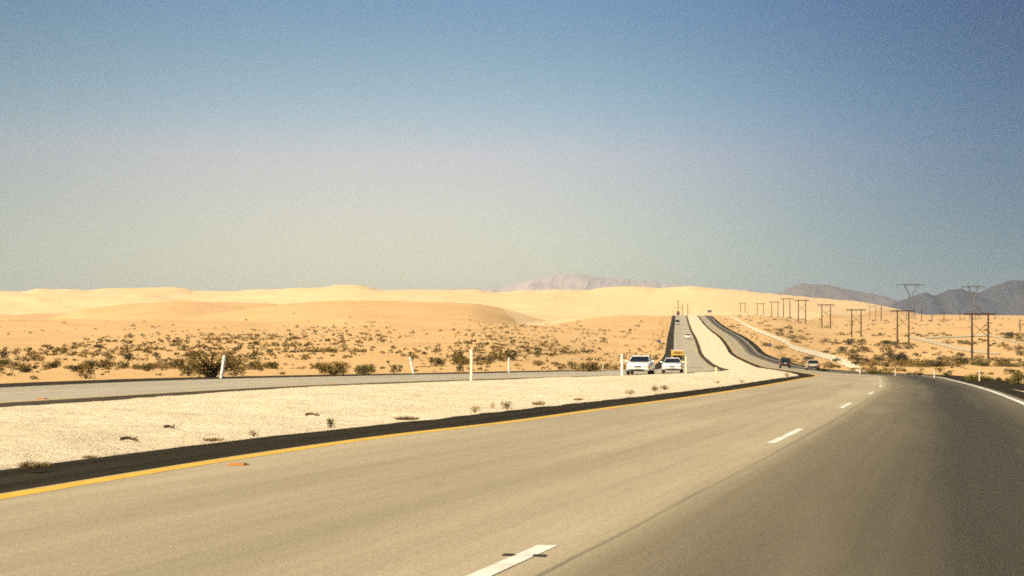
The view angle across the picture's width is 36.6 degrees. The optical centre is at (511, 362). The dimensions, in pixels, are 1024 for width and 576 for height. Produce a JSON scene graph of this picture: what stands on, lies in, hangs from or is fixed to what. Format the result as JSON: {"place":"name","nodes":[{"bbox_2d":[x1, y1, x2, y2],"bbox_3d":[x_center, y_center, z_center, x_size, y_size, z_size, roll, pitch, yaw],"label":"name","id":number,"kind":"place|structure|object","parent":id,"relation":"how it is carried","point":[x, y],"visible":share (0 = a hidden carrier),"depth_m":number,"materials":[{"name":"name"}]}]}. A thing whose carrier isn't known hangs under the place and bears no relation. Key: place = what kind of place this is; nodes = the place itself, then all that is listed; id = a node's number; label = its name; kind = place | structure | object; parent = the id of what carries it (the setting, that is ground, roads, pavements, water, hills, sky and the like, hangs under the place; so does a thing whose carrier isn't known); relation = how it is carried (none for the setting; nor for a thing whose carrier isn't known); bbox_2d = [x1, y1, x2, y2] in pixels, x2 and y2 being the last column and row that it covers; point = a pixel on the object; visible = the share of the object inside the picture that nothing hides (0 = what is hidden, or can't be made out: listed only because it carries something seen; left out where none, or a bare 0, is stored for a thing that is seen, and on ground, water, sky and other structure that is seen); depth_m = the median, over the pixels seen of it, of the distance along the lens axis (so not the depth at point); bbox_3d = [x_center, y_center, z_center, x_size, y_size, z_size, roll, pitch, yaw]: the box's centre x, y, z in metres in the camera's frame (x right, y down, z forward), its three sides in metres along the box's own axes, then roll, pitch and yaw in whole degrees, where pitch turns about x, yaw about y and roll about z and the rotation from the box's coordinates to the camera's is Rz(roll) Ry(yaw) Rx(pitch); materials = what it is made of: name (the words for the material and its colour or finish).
{"place":"outdoors","nodes":[
{"label":"outdoors","id":0,"kind":"place"},
{"bbox_2d":[120,436,137,440],"bbox_3d":[-4.528,0.899,18.338,0.235,0.052,0.168,0,0,0],"label":"fallen stick","id":1,"kind":"object","parent":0,"point":[127,437],"visible":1,"depth_m":18.32,"materials":[{"name":"brown wood"}]},
{"bbox_2d":[0,316,675,387],"bbox_3d":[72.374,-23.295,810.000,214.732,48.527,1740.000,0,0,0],"label":"road shoulder","id":2,"kind":"object","parent":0,"point":[669,345],"visible":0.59,"depth_m":86.06},
{"bbox_2d":[220,355,225,377],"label":"marker post","id":3,"kind":"object","parent":2,"relation":"on","point":[222,366],"visible":0.91,"depth_m":79.83,"materials":[{"name":"white plastic"}]},
{"bbox_2d":[409,357,414,373],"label":"marker post","id":4,"kind":"object","parent":2,"relation":"on","point":[411,363],"visible":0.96,"depth_m":109.12,"materials":[{"name":"white plastic"}]},
{"bbox_2d":[0,316,717,402],"bbox_3d":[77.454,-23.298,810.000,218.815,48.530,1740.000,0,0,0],"label":"road","id":5,"kind":"structure","parent":0,"point":[696,362],"depth_m":71.02,"materials":[{"name":"grey asphalt"}]},
{"bbox_2d":[6,320,675,387],"bbox_3d":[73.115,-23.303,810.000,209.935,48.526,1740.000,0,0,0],"label":"road marking","id":6,"kind":"object","parent":5,"relation":"on","point":[329,376],"visible":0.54,"depth_m":84.12,"materials":[{"name":"white paint"}]},
{"bbox_2d":[0,319,718,402],"bbox_3d":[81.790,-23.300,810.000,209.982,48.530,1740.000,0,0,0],"label":"road marking","id":7,"kind":"object","parent":5,"relation":"on","point":[301,385],"visible":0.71,"depth_m":56.74,"materials":[{"name":"yellow paint"}]},
{"bbox_2d":[625,356,654,373],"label":"car","id":8,"kind":"object","parent":5,"relation":"on","point":[640,363],"visible":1,"depth_m":126.43,"materials":[{"name":"white paint"}]},
{"bbox_2d":[660,358,683,372],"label":"car","id":9,"kind":"object","parent":5,"relation":"on","point":[672,364],"visible":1,"depth_m":144.24,"materials":[{"name":"white paint"}]},
{"bbox_2d":[671,350,683,363],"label":"truck","id":10,"kind":"object","parent":5,"relation":"on","point":[677,354],"visible":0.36,"depth_m":283.94,"materials":[{"name":"yellow paint"}]},
{"bbox_2d":[0,316,729,406],"bbox_3d":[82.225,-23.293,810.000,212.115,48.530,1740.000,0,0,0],"label":"road shoulder","id":11,"kind":"object","parent":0,"point":[705,359],"visible":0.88,"depth_m":51.27},
{"bbox_2d":[0,316,797,469],"bbox_3d":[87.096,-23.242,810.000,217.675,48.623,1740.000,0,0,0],"label":"median","id":12,"kind":"object","parent":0,"point":[58,432],"visible":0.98,"depth_m":33.67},
{"bbox_2d":[201,437,223,440],"bbox_3d":[-3.514,0.894,18.141,0.306,0.057,0.329,0,0,31],"label":"weed","id":13,"kind":"object","parent":12,"relation":"on","point":[209,439],"visible":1,"depth_m":18.14,"materials":[{"name":"brown plant"}]},
{"bbox_2d":[305,413,319,415],"bbox_3d":[-3.464,0.898,26.886,0.243,0.059,0.173,0,0,-23],"label":"fallen stick","id":14,"kind":"object","parent":12,"relation":"on","point":[314,414],"visible":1,"depth_m":26.90,"materials":[{"name":"brown wood"}]},
{"bbox_2d":[326,417,335,427],"bbox_3d":[-2.539,0.843,21.699,0.124,0.166,0.154,0,0,40],"label":"weed","id":15,"kind":"object","parent":12,"relation":"on","point":[330,423],"visible":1,"depth_m":21.69,"materials":[{"name":"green plant"}]},
{"bbox_2d":[393,415,418,419],"bbox_3d":[-1.697,0.887,25.075,0.509,0.088,0.525,0,0,0],"label":"weed","id":16,"kind":"object","parent":12,"relation":"on","point":[407,418],"visible":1,"depth_m":25.01,"materials":[{"name":"brown plant"}]},
{"bbox_2d":[470,350,472,380],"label":"marker post","id":17,"kind":"object","parent":12,"relation":"on","point":[471,365],"visible":0.92,"depth_m":75.84,"materials":[{"name":"beige plastic"}]},
{"bbox_2d":[471,406,481,412],"bbox_3d":[-0.685,0.865,28.695,0.247,0.138,0.248,0,0,16],"label":"weed","id":18,"kind":"object","parent":12,"relation":"on","point":[474,410],"visible":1,"depth_m":28.69,"materials":[{"name":"brown plant"}]},
{"bbox_2d":[500,400,513,409],"bbox_3d":[-0.086,0.834,30.610,0.298,0.206,0.276,0,0,-14],"label":"weed","id":19,"kind":"object","parent":12,"relation":"on","point":[506,404],"visible":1,"depth_m":30.62,"materials":[{"name":"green plant"}]},
{"bbox_2d":[531,401,545,404],"bbox_3d":[0.573,0.877,34.008,0.399,0.120,0.370,0,0,-42],"label":"weed","id":20,"kind":"object","parent":12,"relation":"on","point":[540,403],"visible":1,"depth_m":33.98,"materials":[{"name":"brown plant"}]},
{"bbox_2d":[621,354,622,375],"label":"marker post","id":21,"kind":"object","parent":12,"relation":"on","point":[621,364],"visible":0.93,"depth_m":106.82,"materials":[{"name":"white plastic"}]},
{"bbox_2d":[0,285,899,324],"bbox_3d":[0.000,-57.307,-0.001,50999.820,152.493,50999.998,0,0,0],"label":"sand dunes","id":22,"kind":"structure","parent":0,"point":[542,307],"depth_m":2295.32,"materials":[{"name":"beige sand"}]},
{"bbox_2d":[756,303,764,315],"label":"power pole frame","id":23,"kind":"object","parent":22,"relation":"on","point":[757,308],"visible":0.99,"depth_m":1849.66,"materials":[{"name":"brown wood"}]},
{"bbox_2d":[0,316,1023,575],"bbox_3d":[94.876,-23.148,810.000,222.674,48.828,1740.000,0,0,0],"label":"road","id":24,"kind":"structure","parent":0,"point":[898,474],"depth_m":10.88,"materials":[{"name":"grey asphalt"}]},
{"bbox_2d":[227,463,249,465],"bbox_3d":[-2.551,0.943,14.400,0.180,0.018,0.150,0,0,14],"label":"road reflector","id":25,"kind":"object","parent":24,"relation":"on","point":[241,464],"visible":1,"depth_m":14.36,"materials":[{"name":"orange plastic"}]},
{"bbox_2d":[0,321,816,498],"bbox_3d":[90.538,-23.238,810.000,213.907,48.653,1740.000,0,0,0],"label":"road marking","id":26,"kind":"object","parent":24,"relation":"on","point":[53,487],"visible":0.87,"depth_m":15.84,"materials":[{"name":"yellow paint"}]},
{"bbox_2d":[501,553,515,555],"bbox_3d":[-0.016,0.957,7.720,0.066,0.007,0.055,0,0,14],"label":"road reflector","id":27,"kind":"object","parent":24,"relation":"on","point":[506,554],"visible":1,"depth_m":7.70,"materials":[{"name":"grey plastic"}]},
{"bbox_2d":[467,545,556,575],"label":"lane marking","id":28,"kind":"object","parent":24,"relation":"on","point":[497,567],"visible":1,"depth_m":7.46,"materials":[{"name":"white paint"}]},
{"bbox_2d":[532,554,547,556],"bbox_3d":[0.136,0.959,7.700,0.072,0.007,0.060,0,0,14],"label":"road reflector","id":29,"kind":"object","parent":24,"relation":"on","point":[539,555],"visible":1,"depth_m":7.68,"materials":[{"name":"grey plastic"}]},
{"bbox_2d":[778,358,790,367],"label":"car","id":30,"kind":"object","parent":24,"relation":"on","point":[785,361],"visible":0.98,"depth_m":272.87,"materials":[{"name":"paint"}]},
{"bbox_2d":[768,429,802,442],"bbox_3d":[3.683,0.968,20.675,0.106,0.001,4.230,0,0,15],"label":"lane marking","id":31,"kind":"object","parent":24,"relation":"on","point":[778,439],"visible":1,"depth_m":20.29,"materials":[{"name":"white paint"}]},
{"bbox_2d":[804,360,819,369],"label":"car","id":32,"kind":"object","parent":24,"relation":"on","point":[812,363],"visible":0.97,"depth_m":235.95,"materials":[{"name":"silver metal"}]},
{"bbox_2d":[721,326,1023,404],"bbox_3d":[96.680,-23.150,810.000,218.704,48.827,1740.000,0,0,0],"label":"road marking","id":33,"kind":"object","parent":24,"relation":"on","point":[1016,400],"visible":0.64,"depth_m":53.91,"materials":[{"name":"white paint"}]},
{"bbox_2d":[0,300,1023,383],"bbox_3d":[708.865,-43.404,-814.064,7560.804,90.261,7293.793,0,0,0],"label":"ground","id":34,"kind":"structure","parent":0,"point":[404,318],"depth_m":727.44,"materials":[{"name":"beige sand"}]},
{"bbox_2d":[0,351,8,358],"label":"desert shrub","id":35,"kind":"object","parent":34,"relation":"on","point":[3,355],"visible":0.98,"depth_m":270.13,"materials":[{"name":"green plant"}]},
{"bbox_2d":[0,360,10,366],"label":"desert shrub","id":36,"kind":"object","parent":34,"relation":"on","point":[3,363],"visible":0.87,"depth_m":211.15,"materials":[{"name":"green plant"}]},
{"bbox_2d":[18,367,32,372],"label":"bush","id":37,"kind":"object","parent":34,"relation":"on","point":[27,369],"visible":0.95,"depth_m":116.08,"materials":[{"name":"green plant"}]},
{"bbox_2d":[34,355,46,360],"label":"desert shrub","id":38,"kind":"object","parent":34,"relation":"on","point":[39,357],"visible":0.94,"depth_m":245.97,"materials":[{"name":"green plant"}]},
{"bbox_2d":[69,365,81,371],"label":"bush","id":39,"kind":"object","parent":34,"relation":"on","point":[75,368],"visible":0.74,"depth_m":125.08,"materials":[{"name":"green plant"}]},
{"bbox_2d":[77,361,95,378],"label":"desert shrub","id":40,"kind":"object","parent":34,"relation":"on","point":[85,368],"visible":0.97,"depth_m":74.48,"materials":[{"name":"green plant"}]},
{"bbox_2d":[84,359,97,368],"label":"desert shrub","id":41,"kind":"object","parent":34,"relation":"on","point":[92,362],"visible":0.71,"depth_m":153.34,"materials":[{"name":"green plant"}]},
{"bbox_2d":[106,361,116,366],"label":"desert shrub","id":42,"kind":"object","parent":34,"relation":"on","point":[114,363],"visible":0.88,"depth_m":190.81,"materials":[{"name":"green plant"}]},
{"bbox_2d":[124,351,134,359],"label":"desert shrub","id":43,"kind":"object","parent":34,"relation":"on","point":[128,357],"visible":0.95,"depth_m":266.51,"materials":[{"name":"green plant"}]},
{"bbox_2d":[143,364,152,371],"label":"desert shrub","id":44,"kind":"object","parent":34,"relation":"on","point":[147,368],"visible":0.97,"depth_m":128.22,"materials":[{"name":"green plant"}]},
{"bbox_2d":[170,358,183,368],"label":"desert shrub","id":45,"kind":"object","parent":34,"relation":"on","point":[176,362],"visible":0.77,"depth_m":170.85,"materials":[{"name":"green plant"}]},
{"bbox_2d":[179,358,198,375],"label":"bush","id":46,"kind":"object","parent":34,"relation":"on","point":[188,371],"visible":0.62,"depth_m":88.30,"materials":[{"name":"green plant"}]},
{"bbox_2d":[178,346,248,377],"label":"bush","id":47,"kind":"object","parent":34,"relation":"on","point":[211,370],"visible":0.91,"depth_m":81.72,"materials":[{"name":"green plant"}]},
{"bbox_2d":[226,366,245,375],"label":"desert shrub","id":48,"kind":"object","parent":34,"relation":"on","point":[233,372],"visible":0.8,"depth_m":89.07,"materials":[{"name":"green plant"}]},
{"bbox_2d":[230,357,244,366],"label":"desert shrub","id":49,"kind":"object","parent":34,"relation":"on","point":[238,361],"visible":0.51,"depth_m":177.04,"materials":[{"name":"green plant"}]},
{"bbox_2d":[244,362,255,369],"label":"desert shrub","id":50,"kind":"object","parent":34,"relation":"on","point":[251,364],"visible":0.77,"depth_m":158.53,"materials":[{"name":"green plant"}]},
{"bbox_2d":[246,351,259,359],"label":"desert shrub","id":51,"kind":"object","parent":34,"relation":"on","point":[254,354],"visible":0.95,"depth_m":263.33,"materials":[{"name":"green plant"}]},
{"bbox_2d":[266,362,280,368],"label":"desert shrub","id":52,"kind":"object","parent":34,"relation":"on","point":[271,365],"visible":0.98,"depth_m":166.98,"materials":[{"name":"green plant"}]},
{"bbox_2d":[315,359,348,375],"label":"bush","id":53,"kind":"object","parent":34,"relation":"on","point":[334,370],"visible":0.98,"depth_m":93.78,"materials":[{"name":"green plant"}]},
{"bbox_2d":[353,363,376,374],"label":"bush","id":54,"kind":"object","parent":34,"relation":"on","point":[360,369],"visible":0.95,"depth_m":98.06,"materials":[{"name":"green plant"}]},
{"bbox_2d":[390,363,402,371],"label":"desert shrub","id":55,"kind":"object","parent":34,"relation":"on","point":[395,367],"visible":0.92,"depth_m":120.88,"materials":[{"name":"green plant"}]},
{"bbox_2d":[428,357,442,366],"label":"desert shrub","id":56,"kind":"object","parent":34,"relation":"on","point":[438,361],"visible":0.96,"depth_m":213.60,"materials":[{"name":"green plant"}]},
{"bbox_2d":[456,364,463,371],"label":"desert shrub","id":57,"kind":"object","parent":34,"relation":"on","point":[459,367],"visible":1,"depth_m":129.30,"materials":[{"name":"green plant"}]},
{"bbox_2d":[453,353,466,361],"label":"desert shrub","id":58,"kind":"object","parent":34,"relation":"on","point":[460,356],"visible":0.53,"depth_m":242.00,"materials":[{"name":"green plant"}]},
{"bbox_2d":[457,359,469,364],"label":"desert shrub","id":59,"kind":"object","parent":34,"relation":"on","point":[463,361],"visible":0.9,"depth_m":220.88,"materials":[{"name":"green plant"}]},
{"bbox_2d":[473,354,482,360],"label":"desert shrub","id":60,"kind":"object","parent":34,"relation":"on","point":[478,357],"visible":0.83,"depth_m":261.76,"materials":[{"name":"green plant"}]},
{"bbox_2d":[499,355,507,361],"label":"desert shrub","id":61,"kind":"object","parent":34,"relation":"on","point":[501,358],"visible":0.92,"depth_m":267.33,"materials":[{"name":"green plant"}]},
{"bbox_2d":[0,313,1023,375],"bbox_3d":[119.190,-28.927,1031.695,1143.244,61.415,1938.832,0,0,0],"label":"scrub","id":62,"kind":"object","parent":34,"relation":"on","point":[313,350],"visible":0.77,"depth_m":403.21,"materials":[{"name":"green plant"}]},
{"bbox_2d":[505,352,518,360],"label":"desert shrub","id":63,"kind":"object","parent":34,"relation":"on","point":[512,356],"visible":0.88,"depth_m":277.17,"materials":[{"name":"green plant"}]},
{"bbox_2d":[533,361,542,365],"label":"desert shrub","id":64,"kind":"object","parent":34,"relation":"on","point":[538,363],"visible":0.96,"depth_m":231.99,"materials":[{"name":"green plant"}]},
{"bbox_2d":[556,364,566,369],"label":"desert shrub","id":65,"kind":"object","parent":34,"relation":"on","point":[562,366],"visible":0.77,"depth_m":168.78,"materials":[{"name":"green plant"}]},
{"bbox_2d":[566,361,577,369],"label":"desert shrub","id":66,"kind":"object","parent":34,"relation":"on","point":[571,363],"visible":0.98,"depth_m":182.56,"materials":[{"name":"green plant"}]},
{"bbox_2d":[577,360,601,371],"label":"bush","id":67,"kind":"object","parent":34,"relation":"on","point":[588,367],"visible":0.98,"depth_m":145.50,"materials":[{"name":"green plant"}]},
{"bbox_2d":[781,298,793,317],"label":"power pole frame","id":68,"kind":"object","parent":34,"relation":"on","point":[783,305],"visible":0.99,"depth_m":1429.65,"materials":[{"name":"brown wood"}]},
{"bbox_2d":[795,300,808,323],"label":"power pole frame","id":69,"kind":"object","parent":34,"relation":"on","point":[805,309],"visible":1,"depth_m":1249.63,"materials":[{"name":"brown wood"}]},
{"bbox_2d":[803,355,814,360],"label":"desert shrub","id":70,"kind":"object","parent":34,"relation":"on","point":[808,358],"visible":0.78,"depth_m":464.55,"materials":[{"name":"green plant"}]},
{"bbox_2d":[818,304,834,328],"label":"power pole frame","id":71,"kind":"object","parent":34,"relation":"on","point":[826,313],"visible":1,"depth_m":1139.65,"materials":[{"name":"brown wood"}]},
{"bbox_2d":[842,339,852,344],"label":"desert shrub","id":72,"kind":"object","parent":34,"relation":"on","point":[848,342],"visible":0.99,"depth_m":758.33,"materials":[{"name":"green plant"}]},
{"bbox_2d":[846,309,865,336],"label":"power pole frame","id":73,"kind":"object","parent":34,"relation":"on","point":[857,320],"visible":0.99,"depth_m":959.70,"materials":[{"name":"brown wood"}]},
{"bbox_2d":[862,359,881,366],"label":"desert shrub","id":74,"kind":"object","parent":34,"relation":"on","point":[870,360],"visible":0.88,"depth_m":337.06,"materials":[{"name":"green plant"}]},
{"bbox_2d":[865,367,883,373],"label":"verge plant","id":75,"kind":"object","parent":34,"relation":"on","point":[870,371],"visible":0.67,"depth_m":165.07,"materials":[{"name":"green plant"}]},
{"bbox_2d":[869,306,881,319],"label":"power pole frame","id":76,"kind":"object","parent":34,"relation":"on","point":[875,313],"visible":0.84,"depth_m":1799.78,"materials":[{"name":"brown wood"}]},
{"bbox_2d":[886,352,910,361],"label":"bush","id":77,"kind":"object","parent":34,"relation":"on","point":[900,356],"visible":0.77,"depth_m":489.23,"materials":[{"name":"green plant"}]},
{"bbox_2d":[890,310,914,342],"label":"power pole frame","id":78,"kind":"object","parent":34,"relation":"on","point":[902,311],"visible":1,"depth_m":789.71,"materials":[{"name":"brown wood"}]},
{"bbox_2d":[897,284,923,318],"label":"lattice tower","id":79,"kind":"structure","parent":34,"relation":"on","point":[912,299],"depth_m":1949.33,"materials":[{"name":"metal"}]},
{"bbox_2d":[908,361,926,366],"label":"desert shrub","id":80,"kind":"object","parent":34,"relation":"on","point":[920,363],"visible":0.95,"depth_m":330.35,"materials":[{"name":"green plant"}]},
{"bbox_2d":[928,359,945,366],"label":"desert shrub","id":81,"kind":"object","parent":34,"relation":"on","point":[932,363],"visible":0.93,"depth_m":330.56,"materials":[{"name":"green plant"}]},
{"bbox_2d":[950,360,964,367],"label":"desert shrub","id":82,"kind":"object","parent":34,"relation":"on","point":[958,364],"visible":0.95,"depth_m":327.68,"materials":[{"name":"green plant"}]},
{"bbox_2d":[954,357,969,364],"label":"bush","id":83,"kind":"object","parent":34,"relation":"on","point":[965,360],"visible":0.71,"depth_m":417.38,"materials":[{"name":"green plant"}]},
{"bbox_2d":[961,284,984,319],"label":"lattice tower","id":84,"kind":"structure","parent":34,"relation":"on","point":[971,304],"depth_m":1749.45,"materials":[{"name":"metal"}]},
{"bbox_2d":[963,312,995,360],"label":"power pole frame","id":85,"kind":"object","parent":34,"relation":"on","point":[979,314],"visible":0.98,"depth_m":579.68,"materials":[{"name":"brown wood"}]},
{"bbox_2d":[993,358,1009,365],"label":"desert shrub","id":86,"kind":"object","parent":34,"relation":"on","point":[1001,359],"visible":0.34,"depth_m":372.49,"materials":[{"name":"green plant"}]},
{"bbox_2d":[995,360,1009,366],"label":"desert shrub","id":87,"kind":"object","parent":34,"relation":"on","point":[1003,362],"visible":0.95,"depth_m":347.79,"materials":[{"name":"green plant"}]},
{"bbox_2d":[1004,331,1015,337],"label":"bush","id":88,"kind":"object","parent":34,"relation":"on","point":[1010,334],"visible":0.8,"depth_m":947.71,"materials":[{"name":"green plant"}]},
{"bbox_2d":[1003,363,1018,366],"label":"desert shrub","id":89,"kind":"object","parent":34,"relation":"on","point":[1011,365],"visible":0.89,"depth_m":332.87,"materials":[{"name":"green plant"}]},
{"bbox_2d":[1014,350,1023,355],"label":"desert shrub","id":90,"kind":"object","parent":34,"relation":"on","point":[1019,352],"visible":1,"depth_m":644.72,"materials":[{"name":"green plant"}]},
{"bbox_2d":[0,316,1023,493],"bbox_3d":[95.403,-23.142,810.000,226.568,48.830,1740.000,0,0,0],"label":"road shoulder","id":91,"kind":"object","parent":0,"point":[14,479],"visible":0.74,"depth_m":19.32},
{"bbox_2d":[16,459,41,468],"bbox_3d":[-4.212,0.880,13.506,0.270,0.095,0.262,0,0,35],"label":"weed","id":92,"kind":"object","parent":91,"relation":"on","point":[29,465],"visible":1,"depth_m":13.47,"materials":[{"name":"brown plant"}]},
{"bbox_2d":[39,461,51,466],"bbox_3d":[-4.151,0.893,13.686,0.184,0.065,0.166,0,0,17],"label":"weed","id":93,"kind":"object","parent":91,"relation":"on","point":[46,464],"visible":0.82,"depth_m":13.68,"materials":[{"name":"brown plant"}]},
{"bbox_2d":[81,455,97,457],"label":"weed","id":94,"kind":"object","parent":91,"relation":"on","point":[89,456],"visible":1,"depth_m":14.90,"materials":[{"name":"brown plant"}]},
{"bbox_2d":[963,372,986,379],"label":"verge plant","id":95,"kind":"object","parent":91,"relation":"on","point":[971,377],"visible":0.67,"depth_m":86.25,"materials":[{"name":"green plant"}]},
{"bbox_2d":[1007,371,1023,383],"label":"bush","id":96,"kind":"object","parent":91,"relation":"on","point":[1017,377],"visible":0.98,"depth_m":71.52,"materials":[{"name":"green plant"}]},
{"bbox_2d":[0,0,1023,299],"label":"sky","id":97,"kind":"structure","parent":0,"point":[763,146],"materials":[{"name":"blue"}]},
{"bbox_2d":[441,274,760,292],"bbox_3d":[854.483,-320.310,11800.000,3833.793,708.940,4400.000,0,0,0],"label":"mountains","id":98,"kind":"structure","parent":0,"point":[569,282],"depth_m":11625.23,"materials":[{"name":"beige stone"}]},
{"bbox_2d":[730,316,859,371],"bbox_3d":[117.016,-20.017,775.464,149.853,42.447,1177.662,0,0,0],"label":"dirt track","id":99,"kind":"structure","parent":0,"point":[846,362],"depth_m":638.34,"materials":[{"name":"beige sand"}]},
{"bbox_2d":[778,283,901,306],"bbox_3d":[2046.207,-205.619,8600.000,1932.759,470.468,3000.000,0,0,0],"label":"mountains","id":100,"kind":"structure","parent":0,"point":[820,291],"depth_m":8447.99,"materials":[{"name":"grey stone"}]},
{"bbox_2d":[910,337,999,353],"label":"dirt track","id":101,"kind":"structure","parent":0,"point":[946,345],"depth_m":736.06,"materials":[{"name":"beige sand"}]},
{"bbox_2d":[889,280,1023,314],"bbox_3d":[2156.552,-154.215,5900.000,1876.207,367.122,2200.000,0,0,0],"label":"mountains","id":102,"kind":"structure","parent":0,"point":[1006,298],"depth_m":5691.51,"materials":[{"name":"grey stone"}]},
{"bbox_2d":[925,334,1023,343],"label":"dirt track","id":103,"kind":"structure","parent":0,"point":[995,336],"depth_m":949.04,"materials":[{"name":"beige sand"}]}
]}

